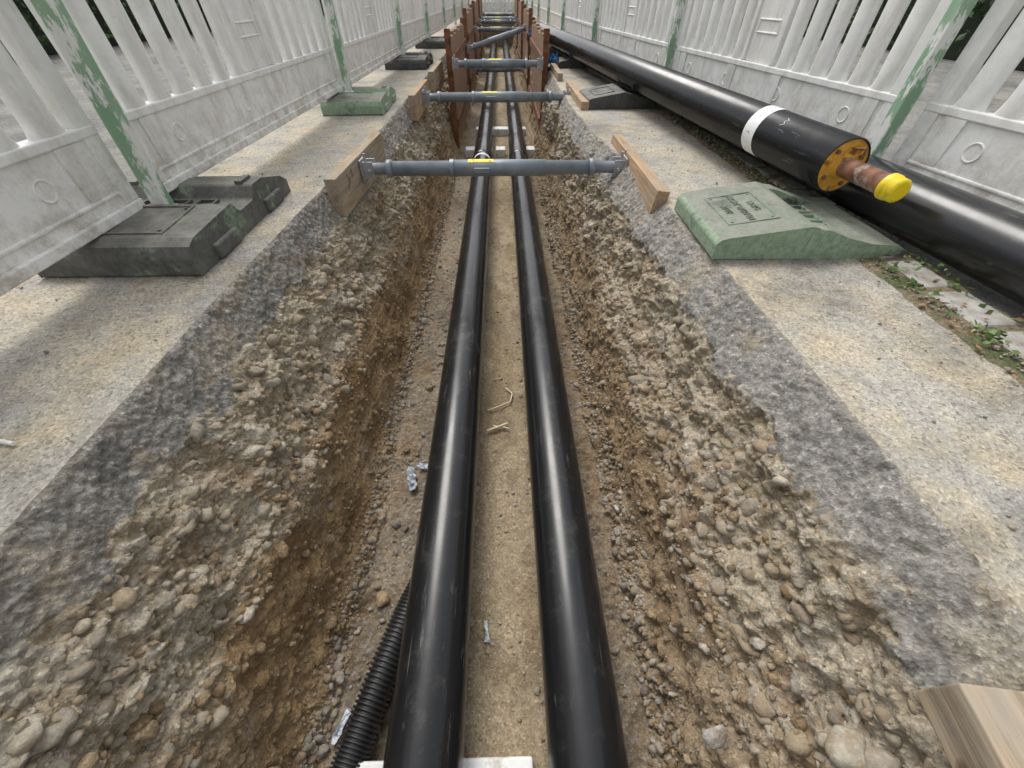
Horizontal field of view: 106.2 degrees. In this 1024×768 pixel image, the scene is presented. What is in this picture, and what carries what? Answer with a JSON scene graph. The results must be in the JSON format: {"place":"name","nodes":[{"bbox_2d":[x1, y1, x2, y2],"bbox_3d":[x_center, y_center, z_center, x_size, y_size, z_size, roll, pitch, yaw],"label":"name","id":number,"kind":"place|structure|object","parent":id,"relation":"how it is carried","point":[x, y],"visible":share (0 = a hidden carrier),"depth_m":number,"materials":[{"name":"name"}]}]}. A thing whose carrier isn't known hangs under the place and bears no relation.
{"place":"outdoors","nodes":[
{"label":"outdoors","id":0,"kind":"place"},
{"bbox_2d":[483,23,513,46],"bbox_3d":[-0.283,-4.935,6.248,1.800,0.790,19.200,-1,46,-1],"label":"trench end wall","id":1,"kind":"structure","parent":0,"point":[486,35],"depth_m":12.82,"materials":[{"name":"soil"}]},
{"bbox_2d":[382,42,496,767],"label":"heating pipe","id":2,"kind":"object","parent":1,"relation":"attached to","point":[426,727],"visible":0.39,"depth_m":1.12,"materials":[{"name":"black plastic"}]},
{"bbox_2d":[503,39,628,767],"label":"heating pipe","id":3,"kind":"object","parent":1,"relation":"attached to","point":[584,727],"visible":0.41,"depth_m":1.12,"materials":[{"name":"black plastic"}]},
{"bbox_2d":[0,18,1023,612],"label":"asphalt road","id":4,"kind":"structure","parent":0,"point":[54,416],"depth_m":0.96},
{"bbox_2d":[0,439,16,445],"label":"scrap","id":5,"kind":"object","parent":4,"relation":"on","point":[7,442],"visible":1,"depth_m":0.74,"materials":[{"name":"white plastic"}]},
{"bbox_2d":[38,175,290,277],"bbox_3d":[-1.208,-0.630,1.393,0.512,0.124,0.724,-1,46,-1],"label":"barrier foot","id":6,"kind":"object","parent":4,"relation":"on","point":[203,225],"visible":0.78,"depth_m":1.22},
{"bbox_2d":[30,0,176,204],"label":"barrier post","id":7,"kind":"object","parent":6,"relation":"in","point":[59,24],"visible":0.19,"depth_m":1.11,"materials":[{"name":"plastic"}]},
{"bbox_2d":[320,85,396,114],"bbox_3d":[-1.139,-2.157,2.895,0.441,0.107,0.623,-2,46,-2],"label":"barrier foot","id":8,"kind":"object","parent":4,"relation":"on","point":[369,100],"visible":0.99,"depth_m":2.71},
{"bbox_2d":[23,0,342,192],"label":"plastic barrier","id":9,"kind":"object","parent":8,"relation":"attached to","point":[184,130],"visible":0.94,"depth_m":1.60,"materials":[{"name":"white plastic"}]},
{"bbox_2d":[324,0,353,91],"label":"barrier post","id":10,"kind":"object","parent":8,"relation":"in","point":[333,24],"visible":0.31,"depth_m":2.69,"materials":[{"name":"green metal"}]},
{"bbox_2d":[385,51,432,69],"bbox_3d":[-1.185,-3.765,4.459,0.474,0.115,0.670,-1,46,-1],"label":"barrier foot","id":11,"kind":"object","parent":4,"relation":"on","point":[415,61],"visible":0.79,"depth_m":4.25},
{"bbox_2d":[321,0,400,86],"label":"plastic barrier","id":12,"kind":"object","parent":11,"relation":"attached to","point":[368,34],"visible":0.93,"depth_m":3.28,"materials":[{"name":"white plastic"}]},
{"bbox_2d":[393,0,404,54],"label":"barrier post","id":13,"kind":"object","parent":11,"relation":"in","point":[399,26],"depth_m":4.24,"materials":[{"name":"green metal"}]},
{"bbox_2d":[415,36,444,48],"bbox_3d":[-1.236,-5.339,5.995,0.474,0.115,0.670,-1,46,-1],"label":"barrier foot","id":14,"kind":"object","parent":4,"relation":"on","point":[435,42],"visible":0.69,"depth_m":5.78},
{"bbox_2d":[393,0,426,50],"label":"plastic barrier","id":15,"kind":"object","parent":14,"relation":"attached to","point":[412,18],"visible":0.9,"depth_m":4.97,"materials":[{"name":"white plastic"}]},
{"bbox_2d":[423,0,430,37],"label":"barrier post","id":16,"kind":"object","parent":14,"relation":"in","point":[427,19],"visible":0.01,"depth_m":5.78,"materials":[{"name":"green metal"}]},
{"bbox_2d":[423,0,443,34],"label":"plastic barrier","id":17,"kind":"object","parent":14,"relation":"attached to","point":[435,15],"visible":0.75,"depth_m":6.57,"materials":[{"name":"white plastic"}]},
{"bbox_2d":[442,0,446,27],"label":"barrier post","id":18,"kind":"object","parent":4,"relation":"on","point":[444,14],"depth_m":7.32,"materials":[{"name":"green metal"}]},
{"bbox_2d":[443,0,453,25],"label":"plastic barrier","id":19,"kind":"object","parent":18,"relation":"attached to","point":[449,13],"visible":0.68,"depth_m":8.23,"materials":[{"name":"white plastic"}]},
{"bbox_2d":[453,0,456,24],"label":"barrier post","id":20,"kind":"object","parent":4,"relation":"on","point":[455,20],"visible":1,"depth_m":8.90,"materials":[{"name":"green metal"}]},
{"bbox_2d":[0,36,1023,767],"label":"trench","id":21,"kind":"object","parent":4,"relation":"in","point":[930,598],"visible":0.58,"depth_m":1.00,"materials":[{"name":"soil"}]},
{"bbox_2d":[331,708,351,744],"bbox_3d":[-0.446,0.892,1.003,0.019,0.011,0.074,14,47,13],"label":"plastic film scrap","id":22,"kind":"object","parent":21,"relation":"on","point":[338,731],"visible":0.99,"depth_m":1.00,"materials":[{"name":"white plastic"}]},
{"bbox_2d":[323,132,385,216],"bbox_3d":[-0.790,-1.117,2.009,0.053,0.165,0.800,0,46,0],"label":"timber board","id":23,"kind":"object","parent":21,"relation":"on","point":[346,186],"visible":0.7,"depth_m":1.85,"materials":[{"name":"beige wood"}]},
{"bbox_2d":[329,579,410,767],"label":"corrugated conduit","id":24,"kind":"object","parent":21,"relation":"on","point":[363,726],"visible":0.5,"depth_m":0.99,"materials":[{"name":"black plastic"}]},
{"bbox_2d":[405,467,416,490],"bbox_3d":[-0.393,0.365,1.504,0.040,0.025,0.109,-14,47,-13],"label":"plastic film scrap","id":25,"kind":"object","parent":21,"relation":"on","point":[412,484],"visible":1,"depth_m":1.50,"materials":[{"name":"white plastic"}]},
{"bbox_2d":[408,79,428,120],"bbox_3d":[-0.782,-2.427,3.273,0.053,0.165,0.760,-1,46,-1],"label":"timber board","id":26,"kind":"object","parent":21,"relation":"on","point":[417,106],"visible":0.77,"depth_m":3.08,"materials":[{"name":"brown wood"}]},
{"bbox_2d":[417,462,427,469],"bbox_3d":[-0.341,0.328,1.545,0.078,0.020,0.034,15,48,14],"label":"plastic film scrap","id":27,"kind":"object","parent":21,"relation":"on","point":[423,465],"visible":0.53,"depth_m":1.55,"materials":[{"name":"white plastic"}]},
{"bbox_2d":[428,60,443,90],"bbox_3d":[-0.795,-3.255,4.050,0.050,0.150,0.850,-1,46,-1],"label":"timber board","id":28,"kind":"object","parent":21,"relation":"on","point":[435,75],"visible":1,"depth_m":3.90,"materials":[{"name":"brown wood"}]},
{"bbox_2d":[356,756,532,767],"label":"foam support block","id":29,"kind":"object","parent":21,"relation":"on","point":[508,762],"depth_m":0.92,"materials":[{"name":"white plastic"}]},
{"bbox_2d":[444,17,469,148],"bbox_3d":[-0.670,-3.958,5.016,0.074,1.110,2.290,-1,46,-1],"label":"trench shoring panel","id":30,"kind":"object","parent":21,"relation":"attached to","point":[455,41],"visible":0.73,"depth_m":4.52,"materials":[{"name":"brown wood"}]},
{"bbox_2d":[467,22,526,53],"bbox_3d":[-0.211,-5.233,5.802,0.109,0.305,1.265,36,55,30],"label":"trench strut","id":31,"kind":"object","parent":30,"relation":"attached to","point":[494,39],"visible":1,"depth_m":5.77,"materials":[{"name":"metal"}]},
{"bbox_2d":[452,54,542,70],"bbox_3d":[-0.146,-3.301,3.945,0.927,0.125,0.110,-1,46,-1],"label":"trench strut","id":32,"kind":"object","parent":30,"relation":"attached to","point":[525,63],"visible":1,"depth_m":3.93,"materials":[{"name":"metal"}]},
{"bbox_2d":[462,4,476,91],"bbox_3d":[-0.734,-5.954,6.907,0.074,1.190,2.090,-1,46,-1],"label":"trench shoring panel","id":33,"kind":"object","parent":21,"relation":"attached to","point":[467,14],"visible":0.65,"depth_m":6.51,"materials":[{"name":"brown wood"}]},
{"bbox_2d":[474,24,521,32],"bbox_3d":[-0.258,-6.657,7.205,0.892,0.125,0.110,-1,46,-1],"label":"trench strut","id":34,"kind":"object","parent":33,"relation":"attached to","point":[492,29],"visible":0.83,"depth_m":7.19,"materials":[{"name":"metal"}]},
{"bbox_2d":[471,0,480,74],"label":"trench shoring panel","id":35,"kind":"object","parent":21,"relation":"attached to","point":[476,18],"visible":0.5,"depth_m":8.48,"materials":[{"name":"brown wood"}]},
{"bbox_2d":[478,17,517,24],"bbox_3d":[-0.304,-8.102,8.588,0.892,0.125,0.110,-1,46,-1],"label":"trench strut","id":36,"kind":"object","parent":35,"relation":"attached to","point":[497,21],"visible":1,"depth_m":8.57,"materials":[{"name":"metal"}]},
{"bbox_2d":[478,0,483,57],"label":"trench shoring panel","id":37,"kind":"object","parent":21,"relation":"attached to","point":[481,24],"visible":0.5,"depth_m":10.43,"materials":[{"name":"brown metal"}]},
{"bbox_2d":[483,13,513,16],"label":"trench strut","id":38,"kind":"object","parent":37,"relation":"attached to","point":[498,14],"visible":0.98,"depth_m":11.02,"materials":[{"name":"metal"}]},
{"bbox_2d":[481,16,515,19],"bbox_3d":[-0.346,-9.376,9.859,0.892,0.125,0.110,-1,46,-1],"label":"trench strut","id":39,"kind":"object","parent":37,"relation":"attached to","point":[491,18],"visible":0.67,"depth_m":9.84,"materials":[{"name":"metal"}]},
{"bbox_2d":[484,620,489,641],"bbox_3d":[-0.076,0.741,1.156,0.018,0.013,0.058,-4,46,-4],"label":"plastic film scrap","id":40,"kind":"object","parent":21,"relation":"on","point":[487,638],"visible":1,"depth_m":1.15,"materials":[{"name":"white plastic"}]},
{"bbox_2d":[358,151,627,182],"bbox_3d":[-0.091,-1.121,1.971,1.342,0.125,0.110,-1,46,-1],"label":"trench strut","id":41,"kind":"object","parent":21,"relation":"on","point":[370,168],"visible":0.93,"depth_m":1.95,"materials":[{"name":"metal"}]},
{"bbox_2d":[422,86,570,105],"bbox_3d":[-0.129,-2.459,3.276,1.252,0.125,0.110,-1,46,-1],"label":"trench strut","id":42,"kind":"object","parent":21,"relation":"on","point":[428,97],"visible":0.91,"depth_m":3.26,"materials":[{"name":"metal"}]},
{"bbox_2d":[487,423,507,431],"bbox_3d":[-0.063,0.190,1.694,0.100,0.018,0.016,-18,48,-17],"label":"wood splinter","id":43,"kind":"object","parent":21,"relation":"on","point":[496,427],"visible":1,"depth_m":1.69,"materials":[{"name":"beige wood"}]},
{"bbox_2d":[465,146,534,157],"bbox_3d":[-0.138,-2.707,4.490,0.800,0.085,0.150,-1,46,-1],"label":"foam support block","id":44,"kind":"object","parent":21,"relation":"on","point":[469,151],"depth_m":4.44,"materials":[{"name":"white plastic"}]},
{"bbox_2d":[488,388,512,410],"bbox_3d":[-0.043,0.081,1.804,0.069,0.012,0.169,23,50,21],"label":"string","id":45,"kind":"object","parent":21,"relation":"on","point":[504,403],"visible":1,"depth_m":1.79,"materials":[{"name":"beige fabric"}]},
{"bbox_2d":[476,126,525,135],"bbox_3d":[-0.150,-3.386,5.155,0.660,0.081,0.150,-1,46,-1],"label":"foam support block","id":46,"kind":"object","parent":21,"relation":"on","point":[500,130],"depth_m":5.10,"materials":[{"name":"white plastic"}]},
{"bbox_2d":[1,76,1023,767],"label":"gravel","id":47,"kind":"structure","parent":21,"relation":"on","point":[841,746],"depth_m":1.00,"materials":[{"name":"stone"}]},
{"bbox_2d":[514,0,517,48],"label":"trench shoring panel","id":48,"kind":"object","parent":21,"relation":"attached to","point":[516,15],"visible":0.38,"depth_m":10.48,"materials":[{"name":"brown wood"}]},
{"bbox_2d":[517,0,523,58],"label":"trench shoring panel","id":49,"kind":"object","parent":21,"relation":"attached to","point":[520,18],"visible":0.55,"depth_m":8.48,"materials":[{"name":"brown wood"}]},
{"bbox_2d":[522,4,532,91],"bbox_3d":[0.253,-5.971,6.923,0.072,1.190,2.090,-1,46,-1],"label":"trench shoring panel","id":50,"kind":"object","parent":21,"relation":"attached to","point":[527,14],"visible":0.6,"depth_m":6.44,"materials":[{"name":"brown wood"}]},
{"bbox_2d":[473,68,524,73],"bbox_3d":[-0.230,-5.484,6.689,0.892,0.125,0.110,-1,46,-1],"label":"trench strut","id":51,"kind":"object","parent":50,"relation":"attached to","point":[490,70],"visible":0.65,"depth_m":6.68,"materials":[{"name":"metal"}]},
{"bbox_2d":[528,17,549,131],"bbox_3d":[0.317,-3.975,5.032,0.072,1.110,2.290,-1,46,-1],"label":"trench shoring panel","id":52,"kind":"object","parent":21,"relation":"attached to","point":[539,39],"visible":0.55,"depth_m":4.55,"materials":[{"name":"brown wood"}]},
{"bbox_2d":[611,134,669,214],"bbox_3d":[0.608,-1.054,1.962,0.055,0.175,0.900,3,45,-5],"label":"timber board","id":53,"kind":"object","parent":21,"relation":"on","point":[653,190],"visible":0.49,"depth_m":1.75,"materials":[{"name":"beige wood"}]},
{"bbox_2d":[537,0,539,22],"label":"barrier post","id":54,"kind":"object","parent":4,"relation":"on","point":[538,8],"visible":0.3,"depth_m":8.90,"materials":[{"name":"green metal"}]},
{"bbox_2d":[539,0,549,23],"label":"plastic barrier","id":55,"kind":"object","parent":54,"relation":"attached to","point":[543,11],"visible":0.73,"depth_m":8.22,"materials":[{"name":"white plastic"}]},
{"bbox_2d":[546,0,549,24],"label":"barrier post","id":56,"kind":"object","parent":4,"relation":"on","point":[548,10],"depth_m":7.33,"materials":[{"name":"green metal"}]},
{"bbox_2d":[548,50,558,64],"bbox_3d":[0.438,-3.650,4.293,0.183,0.106,0.368,-1,46,-1],"label":"blue cloth","id":57,"kind":"object","parent":4,"relation":"on","point":[552,58],"visible":0.68,"depth_m":4.22,"materials":[{"name":"blue fabric"}]},
{"bbox_2d":[550,63,562,80],"bbox_3d":[0.457,-3.219,4.021,0.050,0.140,0.800,-1,46,-1],"label":"timber board","id":58,"kind":"object","parent":4,"relation":"on","point":[556,71],"visible":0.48,"depth_m":3.86,"materials":[{"name":"brown wood"}]},
{"bbox_2d":[560,0,565,29],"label":"barrier post","id":59,"kind":"object","parent":4,"relation":"on","point":[563,15],"depth_m":5.78,"materials":[{"name":"green metal"}]},
{"bbox_2d":[549,0,564,30],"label":"plastic barrier","id":60,"kind":"object","parent":59,"relation":"attached to","point":[555,13],"visible":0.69,"depth_m":6.61,"materials":[{"name":"white plastic"}]},
{"bbox_2d":[564,0,599,41],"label":"plastic barrier","id":61,"kind":"object","parent":59,"relation":"attached to","point":[578,21],"visible":0.78,"depth_m":4.94,"materials":[{"name":"white plastic"}]},
{"bbox_2d":[556,55,586,67],"bbox_3d":[0.806,-3.730,4.439,0.560,0.094,0.363,-1,46,-1],"label":"barrier foot","id":62,"kind":"object","parent":4,"relation":"on","point":[568,61],"visible":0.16,"depth_m":4.33},
{"bbox_2d":[566,81,588,109],"bbox_3d":[0.526,-2.333,3.191,0.058,0.170,0.930,-1,46,-1],"label":"timber board","id":63,"kind":"object","parent":4,"relation":"on","point":[580,100],"visible":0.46,"depth_m":2.99,"materials":[{"name":"brown wood"}]},
{"bbox_2d":[579,83,659,108],"bbox_3d":[0.843,-2.216,2.957,0.595,0.100,0.386,-2,46,-2],"label":"barrier foot","id":64,"kind":"object","parent":4,"relation":"on","point":[611,96],"visible":0.96,"depth_m":2.84},
{"bbox_2d":[539,23,911,202],"bbox_3d":[0.806,-2.871,3.398,0.177,0.186,6.414,-5,46,-5],"label":"heating pipe","id":65,"kind":"object","parent":4,"relation":"on","point":[821,156],"visible":0.93,"depth_m":1.64,"materials":[{"name":"plastic"}]},
{"bbox_2d":[549,45,1023,306],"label":"heating pipe","id":66,"kind":"object","parent":4,"relation":"on","point":[979,239],"visible":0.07,"depth_m":1.16,"materials":[{"name":"black plastic"}]},
{"bbox_2d":[674,182,906,258],"bbox_3d":[0.968,-0.594,1.371,0.630,0.106,0.409,0,46,0],"label":"barrier foot","id":67,"kind":"object","parent":4,"relation":"on","point":[753,220],"visible":1,"depth_m":1.27},
{"bbox_2d":[657,108,1023,387],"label":"soil verge","id":68,"kind":"structure","parent":4,"relation":"on","point":[942,320],"depth_m":1.09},
{"bbox_2d":[659,113,1023,377],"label":"fallen leaves","id":69,"kind":"object","parent":68,"relation":"on","point":[951,321],"visible":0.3,"depth_m":1.06,"materials":[{"name":"brown plant"}]},
{"bbox_2d":[661,108,1023,360],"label":"weeds","id":70,"kind":"object","parent":68,"relation":"on","point":[991,334],"visible":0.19,"depth_m":1.12,"materials":[{"name":"green plant"}]},
{"bbox_2d":[916,683,1023,767],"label":"timber board","id":71,"kind":"object","parent":4,"relation":"on","point":[976,726],"visible":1,"depth_m":0.46,"materials":[{"name":"beige wood"}]},
{"bbox_3d":[-1.147,0.959,-0.151,0.474,0.115,0.670,-1,46,-1],"label":"barrier","id":72,"kind":"object","parent":4,"relation":"on","visible":0},
{"bbox_2d":[0,0,145,295],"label":"plastic barrier","id":73,"kind":"object","parent":72,"relation":"attached to","point":[66,188],"visible":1,"depth_m":1.02,"materials":[{"name":"white plastic"}]},
{"bbox_2d":[0,0,1023,325],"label":"ground","id":74,"kind":"structure","parent":0,"point":[16,134],"depth_m":2.96,"materials":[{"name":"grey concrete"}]},
{"bbox_2d":[0,0,324,59],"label":"hedge","id":75,"kind":"object","parent":74,"relation":"on","point":[36,29],"visible":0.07,"depth_m":5.93,"materials":[{"name":"green plant"}]},
{"bbox_2d":[469,0,527,11],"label":"plastic barrier","id":76,"kind":"object","parent":74,"relation":"on","point":[497,6],"visible":0.44,"depth_m":12.54,"materials":[{"name":"white plastic"}]},
{"bbox_2d":[678,117,1023,358],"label":"stone curb","id":77,"kind":"structure","parent":74,"relation":"on","point":[971,310],"depth_m":1.10,"materials":[{"name":"stone"}]},
{"bbox_2d":[684,0,1023,69],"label":"hedge","id":78,"kind":"object","parent":74,"relation":"on","point":[975,18],"visible":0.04,"depth_m":4.84,"materials":[{"name":"green plant"}]},
{"bbox_2d":[870,0,977,157],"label":"barrier post","id":79,"kind":"object","parent":74,"relation":"on","point":[952,21],"visible":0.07,"depth_m":1.33,"materials":[{"name":"green paint"}]},
{"bbox_2d":[673,0,951,141],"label":"plastic barrier","id":80,"kind":"object","parent":79,"relation":"attached to","point":[757,62],"visible":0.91,"depth_m":1.77,"materials":[{"name":"white plastic"}]},
{"bbox_2d":[591,0,599,41],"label":"barrier post","id":81,"kind":"object","parent":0,"point":[595,19],"depth_m":4.22,"materials":[{"name":"green metal"}]},
{"bbox_2d":[663,0,685,67],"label":"barrier post","id":82,"kind":"object","parent":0,"point":[676,21],"visible":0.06,"depth_m":2.70,"materials":[{"name":"green metal"}]},
{"bbox_2d":[596,0,686,68],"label":"plastic barrier","id":83,"kind":"object","parent":82,"relation":"attached to","point":[640,28],"visible":0.81,"depth_m":3.29,"materials":[{"name":"white plastic"}]},
{"label":"barrier post","id":84,"kind":"object","parent":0,"visible":0},
{"bbox_2d":[452,0,461,19],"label":"plastic barrier","id":85,"kind":"object","parent":84,"relation":"attached to","point":[458,5],"visible":0.75,"depth_m":9.71,"materials":[{"name":"white plastic"}]},
{"bbox_3d":[-1.338,-11.966,11.754,0.058,1.050,0.058,0,46,-1],"label":"barrier post","id":86,"kind":"object","parent":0,"visible":0},
{"bbox_2d":[463,0,467,9],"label":"plastic barrier","id":87,"kind":"object","parent":86,"relation":"attached to","point":[465,3],"visible":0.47,"depth_m":11.33,"materials":[{"name":"white plastic"}]},
{"bbox_3d":[1.750,0.296,-0.212,0.058,1.050,0.058,-2,46,0],"label":"barrier post","id":88,"kind":"object","parent":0,"visible":0},
{"bbox_2d":[890,0,1023,212],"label":"plastic barrier","id":89,"kind":"object","parent":88,"relation":"attached to","point":[967,141],"visible":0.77,"depth_m":1.24,"materials":[{"name":"white plastic"}]},
{"bbox_3d":[0.543,-10.423,10.248,0.058,1.050,0.058,-1,46,-1],"label":"barrier post","id":90,"kind":"object","parent":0,"visible":0},
{"bbox_2d":[533,0,539,18],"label":"plastic barrier","id":91,"kind":"object","parent":90,"relation":"attached to","point":[535,4],"visible":0.62,"depth_m":9.83,"materials":[{"name":"white plastic"}]}
]}

